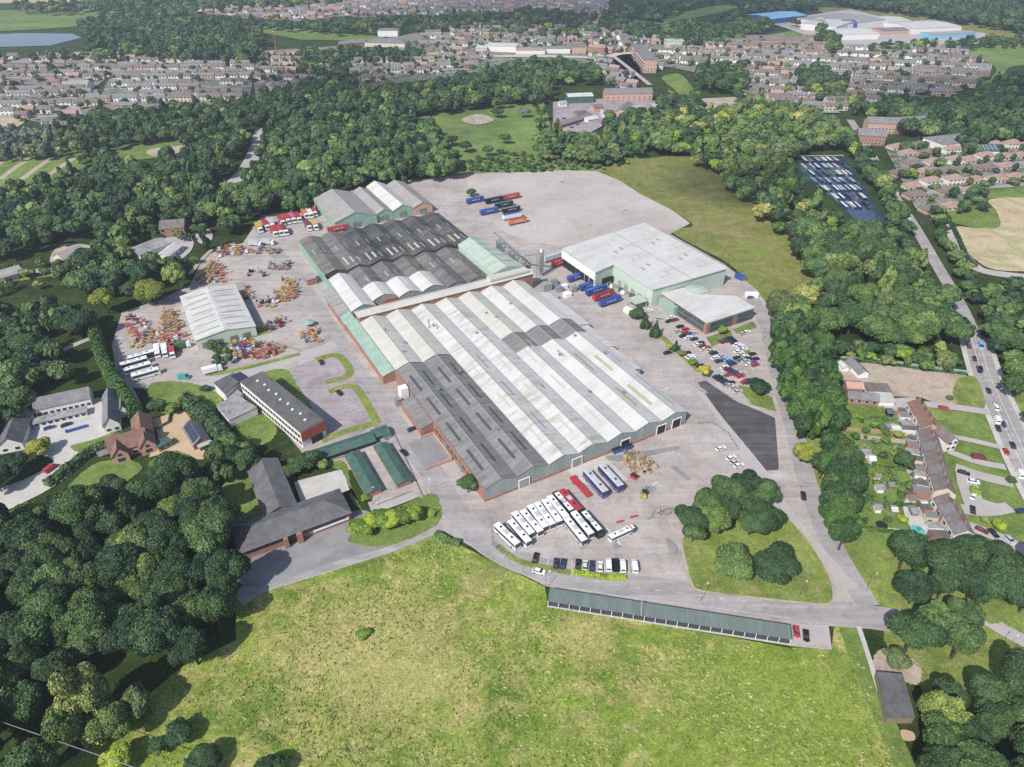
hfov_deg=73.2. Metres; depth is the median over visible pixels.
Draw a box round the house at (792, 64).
[782,61,793,68]
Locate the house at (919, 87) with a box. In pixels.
[912,85,927,93]
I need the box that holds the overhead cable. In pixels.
[0,721,132,766]
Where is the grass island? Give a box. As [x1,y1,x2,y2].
[682,507,832,602]
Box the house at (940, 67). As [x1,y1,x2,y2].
[938,65,951,69]
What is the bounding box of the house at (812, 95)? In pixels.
[810,91,823,99]
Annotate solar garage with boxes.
[182,419,210,449]
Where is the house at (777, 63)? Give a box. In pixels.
[768,61,779,67]
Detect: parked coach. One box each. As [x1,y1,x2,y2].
[119,355,148,369]
[123,361,152,375]
[127,349,154,359]
[131,366,160,380]
[494,522,520,550]
[507,518,532,548]
[511,510,535,538]
[520,508,544,537]
[527,503,549,532]
[534,501,556,530]
[541,498,563,527]
[547,494,569,518]
[552,490,574,516]
[559,488,582,512]
[563,516,588,546]
[571,510,594,540]
[579,509,604,538]
[582,468,609,498]
[598,463,624,492]
[607,524,635,542]
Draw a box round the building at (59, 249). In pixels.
[52,246,67,254]
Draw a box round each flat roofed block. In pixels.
[214,373,240,399]
[216,394,258,426]
[224,388,243,399]
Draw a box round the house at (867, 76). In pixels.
[859,74,872,80]
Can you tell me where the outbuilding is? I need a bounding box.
[874,672,914,722]
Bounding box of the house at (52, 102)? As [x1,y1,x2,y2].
[41,98,56,106]
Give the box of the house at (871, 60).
[869,58,880,64]
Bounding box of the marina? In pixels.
[794,156,884,227]
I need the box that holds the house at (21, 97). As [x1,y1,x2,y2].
[12,94,28,99]
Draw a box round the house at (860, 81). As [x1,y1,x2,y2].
[852,78,865,83]
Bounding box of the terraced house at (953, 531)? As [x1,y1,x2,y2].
[927,520,975,540]
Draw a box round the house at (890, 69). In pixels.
[886,66,899,71]
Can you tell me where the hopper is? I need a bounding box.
[393,396,401,407]
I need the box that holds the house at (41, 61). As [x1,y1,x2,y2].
[38,59,52,65]
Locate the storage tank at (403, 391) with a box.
[398,384,408,399]
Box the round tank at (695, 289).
[686,284,706,294]
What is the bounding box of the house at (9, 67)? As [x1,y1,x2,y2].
[2,63,14,70]
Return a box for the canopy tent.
[301,319,315,325]
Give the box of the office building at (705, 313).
[658,287,754,333]
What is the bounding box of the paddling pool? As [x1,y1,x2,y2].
[910,525,925,534]
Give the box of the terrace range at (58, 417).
[31,406,87,427]
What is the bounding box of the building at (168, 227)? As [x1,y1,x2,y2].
[158,218,188,237]
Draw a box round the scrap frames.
[649,504,673,515]
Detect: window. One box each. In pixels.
[121,359,146,367]
[124,364,149,372]
[132,370,158,378]
[494,526,513,546]
[507,522,524,543]
[511,514,527,534]
[564,521,580,543]
[571,515,587,535]
[579,513,596,534]
[583,472,601,493]
[598,466,616,488]
[612,529,633,540]
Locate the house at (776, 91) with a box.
[770,89,783,92]
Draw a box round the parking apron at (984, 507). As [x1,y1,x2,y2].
[956,469,1006,515]
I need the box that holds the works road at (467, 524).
[251,224,901,631]
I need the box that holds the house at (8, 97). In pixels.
[0,95,12,99]
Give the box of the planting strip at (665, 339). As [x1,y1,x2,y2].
[636,316,699,371]
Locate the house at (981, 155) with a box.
[974,150,995,160]
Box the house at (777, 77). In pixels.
[768,75,780,80]
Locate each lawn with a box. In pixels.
[68,460,142,487]
[70,432,112,450]
[148,381,221,415]
[148,451,189,466]
[220,469,261,547]
[225,327,271,345]
[235,414,276,444]
[264,369,311,408]
[318,460,361,509]
[347,493,441,546]
[706,330,732,345]
[733,322,756,333]
[735,384,775,410]
[975,597,1019,623]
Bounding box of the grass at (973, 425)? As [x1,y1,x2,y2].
[837,403,1023,553]
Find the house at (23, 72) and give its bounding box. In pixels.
[13,69,26,75]
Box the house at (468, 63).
[464,60,473,67]
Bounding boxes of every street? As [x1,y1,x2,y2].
[0,115,56,117]
[6,76,82,77]
[64,96,81,122]
[119,86,229,88]
[256,81,286,82]
[266,61,296,88]
[353,58,486,60]
[361,69,468,70]
[470,52,672,57]
[705,44,770,86]
[764,65,975,75]
[820,111,839,112]
[926,182,1023,193]
[930,161,1023,169]
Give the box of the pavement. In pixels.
[959,337,1023,499]
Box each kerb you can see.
[263,532,433,590]
[418,473,792,618]
[697,383,765,470]
[706,380,779,458]
[741,292,855,606]
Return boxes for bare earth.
[147,146,182,155]
[462,114,493,123]
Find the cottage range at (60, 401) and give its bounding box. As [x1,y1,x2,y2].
[32,386,93,416]
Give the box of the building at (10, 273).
[0,265,24,285]
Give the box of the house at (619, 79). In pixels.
[614,76,626,83]
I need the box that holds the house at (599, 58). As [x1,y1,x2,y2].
[595,57,604,62]
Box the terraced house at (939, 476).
[912,471,952,487]
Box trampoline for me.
[875,520,887,527]
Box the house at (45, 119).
[40,116,59,124]
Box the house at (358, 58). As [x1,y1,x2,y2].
[354,56,363,63]
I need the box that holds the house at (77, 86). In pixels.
[71,84,83,88]
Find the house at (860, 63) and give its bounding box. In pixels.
[856,62,868,68]
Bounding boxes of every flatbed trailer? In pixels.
[65,424,86,432]
[570,475,591,496]
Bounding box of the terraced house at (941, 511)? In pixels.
[922,501,963,522]
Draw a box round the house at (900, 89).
[897,85,911,93]
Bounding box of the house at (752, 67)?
[749,65,760,71]
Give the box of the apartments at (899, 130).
[894,115,926,133]
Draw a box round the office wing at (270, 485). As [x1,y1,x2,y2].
[246,458,296,514]
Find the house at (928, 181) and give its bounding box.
[919,175,943,186]
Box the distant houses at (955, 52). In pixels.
[0,0,984,62]
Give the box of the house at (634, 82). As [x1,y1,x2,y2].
[626,78,639,86]
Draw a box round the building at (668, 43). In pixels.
[663,39,684,47]
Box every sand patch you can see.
[873,647,922,685]
[900,729,914,740]
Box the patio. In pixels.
[883,397,915,410]
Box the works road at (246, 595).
[236,522,443,604]
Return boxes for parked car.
[43,425,55,430]
[60,421,72,427]
[335,390,342,395]
[399,449,408,456]
[407,426,416,431]
[532,552,538,563]
[532,567,545,575]
[553,557,558,568]
[559,558,566,569]
[575,558,580,568]
[582,559,587,570]
[589,560,594,571]
[597,561,602,572]
[663,350,671,354]
[714,359,723,363]
[715,445,726,451]
[719,378,728,382]
[725,455,736,460]
[728,361,737,366]
[729,385,738,389]
[729,458,740,464]
[733,389,742,393]
[733,462,744,468]
[735,374,744,378]
[750,362,759,366]
[792,625,800,638]
[800,491,806,500]
[802,629,809,642]
[938,405,949,410]
[957,469,969,475]
[966,478,979,484]
[969,493,977,499]
[969,505,975,514]
[974,525,988,534]
[985,387,991,393]
[987,528,999,538]
[992,404,999,410]
[994,424,1001,431]
[1001,421,1006,427]
[1002,448,1010,455]
[1003,534,1016,544]
[1009,441,1016,448]
[1014,508,1023,513]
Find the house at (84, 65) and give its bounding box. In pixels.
[78,63,91,69]
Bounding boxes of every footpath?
[188,249,213,273]
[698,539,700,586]
[856,626,876,689]
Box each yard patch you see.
[486,181,690,573]
[500,186,726,569]
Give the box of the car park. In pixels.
[287,357,391,442]
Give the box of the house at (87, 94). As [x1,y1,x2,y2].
[85,92,100,98]
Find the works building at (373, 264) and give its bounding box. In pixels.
[299,212,487,321]
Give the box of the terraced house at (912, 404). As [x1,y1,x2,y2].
[896,397,927,415]
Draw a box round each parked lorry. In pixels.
[153,343,160,357]
[160,342,168,357]
[168,344,175,357]
[170,340,190,350]
[201,364,222,375]
[248,239,262,246]
[254,221,263,232]
[260,238,275,245]
[261,219,269,230]
[266,217,274,226]
[269,225,278,237]
[274,224,283,236]
[277,215,285,225]
[280,224,288,235]
[282,213,291,224]
[288,212,296,223]
[293,211,301,222]
[300,208,308,218]
[303,219,312,230]
[305,207,313,218]
[309,206,317,216]
[310,219,318,230]
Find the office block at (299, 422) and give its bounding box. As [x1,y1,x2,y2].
[239,371,326,447]
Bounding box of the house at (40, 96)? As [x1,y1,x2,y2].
[28,94,45,99]
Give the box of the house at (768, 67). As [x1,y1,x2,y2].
[762,65,774,69]
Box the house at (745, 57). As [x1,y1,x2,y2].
[741,56,750,63]
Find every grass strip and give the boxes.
[19,269,81,280]
[209,353,299,375]
[315,353,353,383]
[322,420,376,442]
[328,383,381,423]
[495,544,569,574]
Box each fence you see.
[227,333,329,350]
[698,421,738,448]
[833,356,968,373]
[842,427,906,435]
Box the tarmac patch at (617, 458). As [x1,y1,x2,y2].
[606,446,679,461]
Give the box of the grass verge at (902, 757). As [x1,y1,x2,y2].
[839,627,915,766]
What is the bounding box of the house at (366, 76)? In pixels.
[362,73,370,80]
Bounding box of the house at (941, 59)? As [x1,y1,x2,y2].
[935,58,947,64]
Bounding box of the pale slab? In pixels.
[567,456,627,486]
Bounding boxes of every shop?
[544,46,570,52]
[571,44,586,52]
[588,44,606,51]
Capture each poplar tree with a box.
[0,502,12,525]
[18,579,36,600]
[46,604,68,649]
[47,661,113,748]
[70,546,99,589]
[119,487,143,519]
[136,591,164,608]
[200,477,226,497]
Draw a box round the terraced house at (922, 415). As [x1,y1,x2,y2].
[899,409,935,425]
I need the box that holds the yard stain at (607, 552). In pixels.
[320,209,706,561]
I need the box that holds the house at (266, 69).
[259,65,271,72]
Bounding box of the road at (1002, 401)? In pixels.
[964,335,1023,487]
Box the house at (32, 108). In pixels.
[19,104,35,112]
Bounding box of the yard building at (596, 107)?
[589,103,603,111]
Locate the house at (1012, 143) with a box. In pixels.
[1001,138,1021,148]
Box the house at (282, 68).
[272,66,284,72]
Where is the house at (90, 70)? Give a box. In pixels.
[81,68,95,72]
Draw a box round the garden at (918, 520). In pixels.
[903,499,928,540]
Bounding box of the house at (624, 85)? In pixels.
[618,82,630,87]
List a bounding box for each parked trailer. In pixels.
[326,224,347,231]
[466,195,483,204]
[479,206,498,215]
[485,195,502,204]
[495,200,512,208]
[501,205,519,213]
[502,192,519,200]
[502,211,521,220]
[508,216,526,225]
[544,251,561,262]
[551,258,562,267]
[567,272,580,282]
[578,281,593,290]
[585,283,606,296]
[592,288,614,301]
[598,294,620,307]
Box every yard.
[50,244,89,267]
[164,237,193,257]
[195,229,212,243]
[553,99,654,131]
[701,97,737,105]
[775,9,984,50]
[839,362,966,403]
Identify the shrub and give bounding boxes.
[355,627,371,641]
[853,412,863,418]
[861,426,870,431]
[864,489,875,496]
[871,420,883,427]
[875,466,887,472]
[880,436,890,443]
[890,474,898,480]
[898,486,906,491]
[970,485,981,494]
[981,516,989,522]
[992,519,1006,529]
[1006,475,1017,482]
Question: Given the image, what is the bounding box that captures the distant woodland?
[0,0,1023,530]
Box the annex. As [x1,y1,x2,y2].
[118,397,127,417]
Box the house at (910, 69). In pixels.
[900,67,913,73]
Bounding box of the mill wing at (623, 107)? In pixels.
[615,101,633,115]
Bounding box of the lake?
[0,33,81,46]
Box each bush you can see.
[97,740,131,766]
[147,735,166,755]
[164,717,192,747]
[183,742,222,766]
[199,385,210,390]
[253,753,285,766]
[345,518,372,534]
[359,513,376,528]
[370,508,391,528]
[384,509,399,527]
[394,505,410,523]
[406,504,423,519]
[882,646,912,669]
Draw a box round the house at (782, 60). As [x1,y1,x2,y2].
[778,58,788,61]
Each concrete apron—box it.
[112,172,866,649]
[315,427,423,503]
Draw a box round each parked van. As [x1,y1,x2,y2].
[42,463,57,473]
[177,373,190,379]
[605,558,611,571]
[612,558,618,571]
[619,559,625,572]
[631,559,638,573]
[970,452,986,460]
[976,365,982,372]
[977,340,983,348]
[993,415,1001,423]
[1015,468,1023,478]
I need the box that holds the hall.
[61,80,94,88]
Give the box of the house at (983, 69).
[975,67,990,72]
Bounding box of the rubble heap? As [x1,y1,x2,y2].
[468,117,487,120]
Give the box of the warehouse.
[561,223,727,306]
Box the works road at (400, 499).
[368,491,422,509]
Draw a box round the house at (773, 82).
[766,79,778,86]
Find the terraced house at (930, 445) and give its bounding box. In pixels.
[904,440,943,455]
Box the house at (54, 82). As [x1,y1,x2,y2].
[48,78,62,85]
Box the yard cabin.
[838,360,849,371]
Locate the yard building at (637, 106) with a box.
[630,104,644,107]
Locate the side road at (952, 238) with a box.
[930,213,1023,277]
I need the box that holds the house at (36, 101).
[25,98,40,105]
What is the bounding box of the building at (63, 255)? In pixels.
[52,244,82,262]
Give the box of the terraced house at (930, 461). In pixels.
[912,455,948,470]
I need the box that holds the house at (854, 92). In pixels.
[851,89,864,95]
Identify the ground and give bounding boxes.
[0,0,1023,766]
[0,57,125,86]
[0,87,97,123]
[101,59,254,109]
[191,2,349,20]
[251,20,985,109]
[252,58,308,92]
[345,52,486,82]
[347,0,607,15]
[416,25,592,51]
[579,20,627,46]
[593,51,639,87]
[640,43,747,66]
[748,49,984,98]
[765,94,851,107]
[885,140,1023,213]
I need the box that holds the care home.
[922,133,962,151]
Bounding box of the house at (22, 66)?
[14,64,27,69]
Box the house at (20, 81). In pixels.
[9,78,24,85]
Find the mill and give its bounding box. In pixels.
[603,87,652,100]
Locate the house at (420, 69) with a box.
[416,65,425,72]
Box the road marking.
[978,337,1023,449]
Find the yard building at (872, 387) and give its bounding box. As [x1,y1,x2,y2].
[863,382,891,392]
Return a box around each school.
[338,39,364,46]
[364,38,409,46]
[377,28,399,36]
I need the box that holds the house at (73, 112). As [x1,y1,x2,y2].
[61,109,78,118]
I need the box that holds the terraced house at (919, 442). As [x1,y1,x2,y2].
[904,433,940,449]
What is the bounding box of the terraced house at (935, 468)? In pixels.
[912,462,950,479]
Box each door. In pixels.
[230,335,237,341]
[242,332,250,337]
[353,221,360,227]
[382,215,388,221]
[400,211,406,217]
[420,208,426,214]
[457,459,462,472]
[518,476,529,488]
[572,455,582,467]
[602,276,613,283]
[620,437,630,445]
[656,423,666,434]
[671,416,681,428]
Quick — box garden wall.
[153,412,170,430]
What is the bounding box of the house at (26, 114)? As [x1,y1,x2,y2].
[13,110,31,118]
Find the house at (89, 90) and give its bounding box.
[78,87,93,95]
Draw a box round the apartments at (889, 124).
[862,116,897,133]
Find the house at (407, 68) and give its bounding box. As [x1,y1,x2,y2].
[404,66,412,73]
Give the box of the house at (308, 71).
[303,67,311,73]
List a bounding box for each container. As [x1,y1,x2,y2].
[383,433,391,439]
[623,306,631,313]
[734,272,746,281]
[744,292,758,297]
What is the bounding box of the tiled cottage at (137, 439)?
[104,411,157,464]
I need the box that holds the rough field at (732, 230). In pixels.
[596,156,827,315]
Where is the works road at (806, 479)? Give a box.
[742,292,878,606]
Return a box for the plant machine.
[231,342,241,347]
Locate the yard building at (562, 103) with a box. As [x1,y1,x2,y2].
[558,100,567,106]
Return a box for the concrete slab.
[466,170,688,245]
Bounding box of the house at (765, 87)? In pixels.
[756,84,768,91]
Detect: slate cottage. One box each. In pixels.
[0,408,34,453]
[102,387,121,432]
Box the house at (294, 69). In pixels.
[285,66,298,73]
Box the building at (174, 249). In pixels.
[158,242,183,257]
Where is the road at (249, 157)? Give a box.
[213,127,267,196]
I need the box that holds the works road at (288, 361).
[198,341,337,386]
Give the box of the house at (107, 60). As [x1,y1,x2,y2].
[105,59,118,63]
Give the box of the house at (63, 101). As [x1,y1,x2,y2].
[56,97,72,105]
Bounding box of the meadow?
[61,536,893,766]
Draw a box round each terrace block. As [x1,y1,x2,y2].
[0,99,21,107]
[0,106,16,114]
[4,85,28,91]
[6,89,33,95]
[14,60,34,64]
[26,69,50,75]
[28,64,49,69]
[28,85,54,92]
[34,88,61,96]
[35,72,57,79]
[53,68,76,75]
[63,77,87,80]
[66,60,87,66]
[72,98,100,106]
[82,72,107,79]
[87,94,112,101]
[94,63,116,69]
[104,69,125,76]
[110,78,134,86]
[112,64,134,69]
[112,93,139,101]
[112,101,137,108]
[116,73,141,80]
[117,61,137,64]
[126,69,150,76]
[127,82,152,90]
[134,64,156,70]
[138,61,157,64]
[139,88,165,95]
[141,93,167,101]
[144,72,167,79]
[146,78,168,85]
[152,69,174,73]
[153,82,178,89]
[156,63,179,69]
[167,72,192,78]
[167,93,192,101]
[169,78,192,83]
[175,68,197,75]
[178,82,200,89]
[180,63,200,69]
[183,60,204,66]
[194,72,214,78]
[194,87,219,95]
[197,92,222,100]
[198,68,220,72]
[202,63,224,69]
[207,60,226,66]
[215,71,239,78]
[219,77,244,84]
[221,87,243,95]
[223,67,245,72]
[223,92,247,100]
[229,59,250,66]
[232,63,255,69]
[239,71,260,78]
[385,62,400,66]
[385,66,400,73]
[429,61,443,68]
[446,60,460,67]
[596,62,608,67]
[618,69,634,77]
[657,61,663,68]
[679,57,700,64]
[752,58,766,64]
[755,69,777,75]
[759,57,774,63]
[766,92,790,99]
[771,85,795,91]
[772,96,798,101]
[779,80,801,87]
[783,67,798,71]
[785,90,807,98]
[791,59,811,65]
[791,76,797,80]
[797,86,810,93]
[801,101,823,108]
[820,63,838,68]
[823,95,848,101]
[823,101,848,110]
[831,69,853,76]
[835,61,854,65]
[840,64,861,71]
[847,83,867,90]
[854,70,875,77]
[864,90,887,95]
[866,94,886,102]
[869,62,891,69]
[869,84,896,92]
[875,80,899,87]
[876,71,900,77]
[881,75,906,82]
[894,59,916,66]
[913,57,934,63]
[913,68,935,74]
[914,65,936,68]
[916,73,938,78]
[917,82,944,87]
[924,77,949,84]
[928,87,951,96]
[939,74,963,81]
[942,61,966,66]
[948,58,969,65]
[950,69,974,76]
[950,79,976,87]
[952,66,974,71]
[968,62,991,68]
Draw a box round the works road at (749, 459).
[693,385,858,592]
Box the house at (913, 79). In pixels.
[909,76,921,83]
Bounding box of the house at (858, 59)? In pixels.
[855,57,866,62]
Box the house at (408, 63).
[403,61,413,68]
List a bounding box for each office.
[230,488,351,558]
[631,45,657,72]
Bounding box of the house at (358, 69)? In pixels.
[349,67,360,73]
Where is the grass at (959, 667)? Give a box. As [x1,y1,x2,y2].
[805,392,1023,736]
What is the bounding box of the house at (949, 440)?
[933,423,959,451]
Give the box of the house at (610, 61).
[603,58,614,64]
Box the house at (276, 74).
[267,72,279,80]
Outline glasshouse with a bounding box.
[974,144,1000,153]
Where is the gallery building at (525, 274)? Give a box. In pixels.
[354,267,533,322]
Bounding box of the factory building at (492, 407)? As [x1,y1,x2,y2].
[339,280,686,501]
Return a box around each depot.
[565,92,593,103]
[703,101,734,116]
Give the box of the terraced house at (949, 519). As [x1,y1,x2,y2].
[924,510,970,531]
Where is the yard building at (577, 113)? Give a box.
[573,110,587,115]
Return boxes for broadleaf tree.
[0,315,21,334]
[0,338,7,361]
[0,358,30,387]
[0,385,37,406]
[0,452,29,476]
[0,465,8,491]
[0,511,53,550]
[0,545,7,558]
[0,549,23,574]
[0,569,11,609]
[0,595,7,613]
[0,610,52,650]
[0,636,8,656]
[0,644,45,681]
[0,663,21,717]
[0,679,45,733]
[0,703,5,722]
[0,725,3,750]
[1,333,16,346]
[4,737,58,766]
[5,561,39,606]
[10,333,43,357]
[10,500,46,519]
[18,581,71,643]
[18,762,47,766]
[19,530,64,551]
[20,537,77,566]
[23,436,50,455]
[29,363,39,384]
[30,556,83,587]
[30,648,78,684]
[33,215,52,228]
[33,309,47,329]
[38,360,58,382]
[40,705,84,751]
[42,494,54,512]
[47,484,105,525]
[49,521,71,538]
[53,310,95,339]
[53,561,100,595]
[59,586,114,635]
[62,269,97,297]
[65,622,109,659]
[69,536,102,560]
[70,247,104,269]
[71,517,98,540]
[84,700,131,739]
[86,265,110,278]
[87,287,114,313]
[91,473,126,503]
[93,541,148,588]
[95,510,130,534]
[96,601,147,654]
[101,258,122,269]
[103,531,118,547]
[105,571,142,601]
[106,602,130,627]
[107,521,148,550]
[112,480,153,514]
[119,681,150,718]
[122,262,149,281]
[127,604,183,657]
[131,508,166,521]
[132,278,164,303]
[136,552,162,580]
[137,259,158,278]
[139,576,159,593]
[140,465,180,500]
[142,514,178,531]
[146,398,165,411]
[146,520,190,558]
[147,571,199,604]
[152,551,191,579]
[153,451,199,487]
[156,197,172,210]
[156,495,181,516]
[161,262,185,290]
[165,403,179,412]
[165,589,200,626]
[167,625,206,666]
[173,492,208,517]
[177,477,201,498]
[178,507,198,533]
[182,515,229,553]
[182,552,212,588]
[191,586,237,627]
[197,202,225,222]
[197,495,240,542]
[203,439,228,460]
[203,578,236,597]
[204,548,250,592]
[219,432,240,446]
[231,444,260,470]
[239,189,271,217]
[243,182,269,208]
[266,178,289,192]
[282,174,302,184]
[282,464,295,476]
[287,453,310,471]
[302,449,322,468]
[315,458,327,467]
[361,493,370,500]
[426,508,437,516]
[446,135,457,145]
[456,474,477,492]
[459,141,471,148]
[466,188,475,193]
[482,145,493,151]
[490,108,503,113]
[498,133,511,139]
[518,108,530,113]
[628,309,637,319]
[634,307,646,318]
[665,343,672,348]
[674,504,709,529]
[677,350,686,355]
[682,524,707,541]
[688,358,697,364]
[692,487,722,507]
[698,364,711,376]
[700,504,731,533]
[710,474,745,497]
[713,541,753,580]
[718,325,727,333]
[720,494,744,518]
[729,469,762,492]
[737,491,758,510]
[737,509,769,534]
[748,377,771,393]
[748,498,786,529]
[753,540,800,585]
[755,478,780,502]
[766,289,797,311]
[787,303,810,318]
[789,235,811,260]
[790,385,811,400]
[792,216,819,235]
[792,284,819,303]
[792,442,814,461]
[794,296,811,307]
[797,239,821,253]
[800,256,831,277]
[800,367,822,385]
[800,398,822,413]
[804,223,830,236]
[807,307,838,329]
[808,232,828,246]
[811,266,829,276]
[811,449,838,478]
[812,452,822,474]
[813,355,838,372]
[815,267,850,280]
[817,387,847,406]
[818,487,845,520]
[818,496,855,527]
[820,292,837,305]
[820,479,849,502]
[823,232,842,247]
[823,459,855,483]
[824,277,848,294]
[826,241,855,253]
[827,309,848,330]
[828,405,852,428]
[828,516,861,549]
[830,438,865,463]
[831,251,859,269]
[838,304,867,335]
[839,233,857,244]
[841,489,857,508]
[846,218,868,233]
[847,468,869,491]
[848,282,877,301]
[849,488,865,511]
[850,461,868,474]
[853,314,893,341]
[854,299,873,332]
[859,234,885,252]
[862,259,876,273]
[864,223,887,239]
[868,220,882,226]
[869,309,888,316]
[874,284,894,304]
[885,254,911,271]
[886,305,908,321]
[886,611,948,652]
[887,269,910,284]
[889,529,927,568]
[890,282,915,299]
[890,297,913,304]
[890,322,909,342]
[893,568,940,605]
[894,450,916,467]
[896,300,914,316]
[898,315,940,347]
[909,299,936,315]
[915,290,929,298]
[915,311,940,322]
[915,743,964,766]
[916,689,975,723]
[917,600,950,630]
[922,710,980,746]
[923,537,974,581]
[930,284,963,303]
[931,570,962,598]
[931,677,970,706]
[936,307,950,328]
[940,300,954,311]
[944,312,975,346]
[946,596,985,626]
[947,612,986,659]
[951,533,993,562]
[955,732,1009,766]
[957,199,973,208]
[961,567,993,603]
[963,191,978,199]
[963,715,993,746]
[969,672,1020,705]
[970,195,986,202]
[971,185,980,192]
[972,554,1023,600]
[973,696,1016,738]
[975,201,991,210]
[981,320,1014,348]
[988,539,1020,556]
[998,647,1023,696]
[1003,357,1023,375]
[1005,590,1023,612]
[1006,329,1023,349]
[1007,554,1023,562]
[1008,723,1023,756]
[1008,755,1023,766]
[1009,696,1023,726]
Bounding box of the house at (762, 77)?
[753,74,765,81]
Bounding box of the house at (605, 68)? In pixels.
[603,66,611,73]
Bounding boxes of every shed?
[96,449,108,459]
[180,284,256,349]
[197,440,211,450]
[313,189,376,230]
[314,431,375,460]
[344,450,381,496]
[352,187,393,221]
[366,181,412,218]
[370,425,390,439]
[373,442,411,487]
[387,180,432,215]
[458,236,524,275]
[552,112,592,127]
[747,11,806,24]
[793,13,885,27]
[800,17,858,30]
[825,28,879,39]
[842,20,857,27]
[845,357,870,377]
[859,446,871,457]
[867,455,876,463]
[871,27,908,34]
[872,16,911,23]
[873,473,882,479]
[873,503,883,512]
[874,482,885,492]
[884,20,961,33]
[884,422,891,428]
[885,408,894,416]
[886,481,895,489]
[889,505,898,514]
[890,423,901,430]
[906,492,917,501]
[908,505,920,515]
[918,499,928,506]
[919,30,976,38]
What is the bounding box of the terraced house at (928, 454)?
[903,447,945,464]
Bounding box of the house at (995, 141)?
[983,139,1004,146]
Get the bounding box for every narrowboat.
[818,185,827,192]
[830,185,839,191]
[836,193,845,200]
[839,201,848,209]
[841,193,851,200]
[842,185,851,192]
[844,201,855,209]
[847,185,856,191]
[852,201,861,209]
[860,201,870,209]
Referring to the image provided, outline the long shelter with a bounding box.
[548,588,791,644]
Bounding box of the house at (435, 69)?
[430,65,440,72]
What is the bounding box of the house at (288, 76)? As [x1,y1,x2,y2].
[282,73,294,80]
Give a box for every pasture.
[0,9,136,30]
[0,148,93,185]
[108,132,230,159]
[263,27,383,39]
[419,103,647,175]
[661,4,757,21]
[662,74,700,96]
[767,31,802,36]
[817,7,1023,37]
[947,186,1023,228]
[963,42,1023,98]
[990,136,1023,141]
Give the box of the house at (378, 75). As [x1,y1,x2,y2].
[372,73,383,80]
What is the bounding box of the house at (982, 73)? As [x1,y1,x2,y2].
[976,71,989,76]
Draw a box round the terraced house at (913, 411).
[898,403,931,421]
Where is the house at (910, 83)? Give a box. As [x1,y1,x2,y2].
[902,81,916,88]
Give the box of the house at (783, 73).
[780,70,792,77]
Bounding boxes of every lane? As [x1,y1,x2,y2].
[63,338,143,412]
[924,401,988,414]
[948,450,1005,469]
[954,435,1000,448]
[955,464,1013,486]
[960,502,1014,515]
[969,522,1023,553]
[984,621,1023,646]
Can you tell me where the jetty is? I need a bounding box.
[792,155,843,156]
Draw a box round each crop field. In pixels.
[0,0,79,2]
[0,116,24,126]
[957,197,1023,270]
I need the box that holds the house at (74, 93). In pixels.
[62,88,77,95]
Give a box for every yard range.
[842,380,864,391]
[844,390,879,405]
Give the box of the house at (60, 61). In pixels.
[53,59,65,63]
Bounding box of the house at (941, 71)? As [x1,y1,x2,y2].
[936,69,949,75]
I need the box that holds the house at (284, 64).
[282,61,294,67]
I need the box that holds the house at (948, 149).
[941,143,960,153]
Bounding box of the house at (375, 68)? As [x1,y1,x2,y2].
[373,65,383,73]
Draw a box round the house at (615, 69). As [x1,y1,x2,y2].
[610,67,619,71]
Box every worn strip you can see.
[0,158,9,164]
[0,158,31,178]
[19,158,53,178]
[48,158,75,175]
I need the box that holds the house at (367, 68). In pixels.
[361,66,371,73]
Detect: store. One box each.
[476,45,486,52]
[486,42,518,51]
[516,47,544,53]
[874,392,895,405]
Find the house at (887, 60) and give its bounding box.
[882,59,893,62]
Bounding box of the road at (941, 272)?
[846,119,981,335]
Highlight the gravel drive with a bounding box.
[149,411,204,458]
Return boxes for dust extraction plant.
[493,232,576,297]
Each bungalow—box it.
[886,142,902,149]
[888,167,906,177]
[897,148,918,155]
[901,159,925,167]
[901,180,924,189]
[901,189,928,200]
[912,140,921,148]
[916,147,933,154]
[917,166,932,174]
[917,202,942,214]
[922,156,937,165]
[932,165,955,173]
[934,186,962,195]
[939,200,958,210]
[953,163,977,172]
[959,184,976,193]
[964,154,978,162]
[964,174,986,183]
[973,162,999,170]
[984,173,1008,182]
[995,151,1011,159]
[995,161,1012,169]
[1003,171,1022,179]
[1010,150,1023,158]
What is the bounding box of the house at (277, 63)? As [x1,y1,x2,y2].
[270,61,281,65]
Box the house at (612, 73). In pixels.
[609,71,620,75]
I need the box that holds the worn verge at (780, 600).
[681,528,834,605]
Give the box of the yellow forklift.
[641,485,646,498]
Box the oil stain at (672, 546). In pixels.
[666,539,676,552]
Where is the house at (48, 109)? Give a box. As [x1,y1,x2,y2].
[36,104,54,113]
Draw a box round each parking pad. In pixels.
[294,470,351,500]
[793,624,830,645]
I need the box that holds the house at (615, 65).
[609,64,621,68]
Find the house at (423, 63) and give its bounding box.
[419,61,426,67]
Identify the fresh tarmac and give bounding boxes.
[698,380,778,470]
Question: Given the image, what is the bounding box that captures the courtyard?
[0,397,110,508]
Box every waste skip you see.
[611,442,632,453]
[629,472,638,480]
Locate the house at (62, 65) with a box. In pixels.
[54,63,67,68]
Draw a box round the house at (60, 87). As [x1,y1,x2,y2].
[56,84,69,91]
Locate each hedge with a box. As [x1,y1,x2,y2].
[42,429,123,487]
[81,307,143,419]
[177,391,259,451]
[433,530,461,546]
[572,568,626,580]
[833,357,966,374]
[851,414,898,420]
[855,442,901,449]
[861,463,906,470]
[862,525,929,539]
[866,499,919,506]
[869,480,905,487]
[943,211,978,266]
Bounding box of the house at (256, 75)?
[253,72,265,79]
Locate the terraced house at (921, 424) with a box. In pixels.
[901,416,936,435]
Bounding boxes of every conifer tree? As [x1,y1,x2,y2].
[640,315,649,329]
[649,320,659,337]
[671,340,679,351]
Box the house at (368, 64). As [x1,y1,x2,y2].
[361,62,371,67]

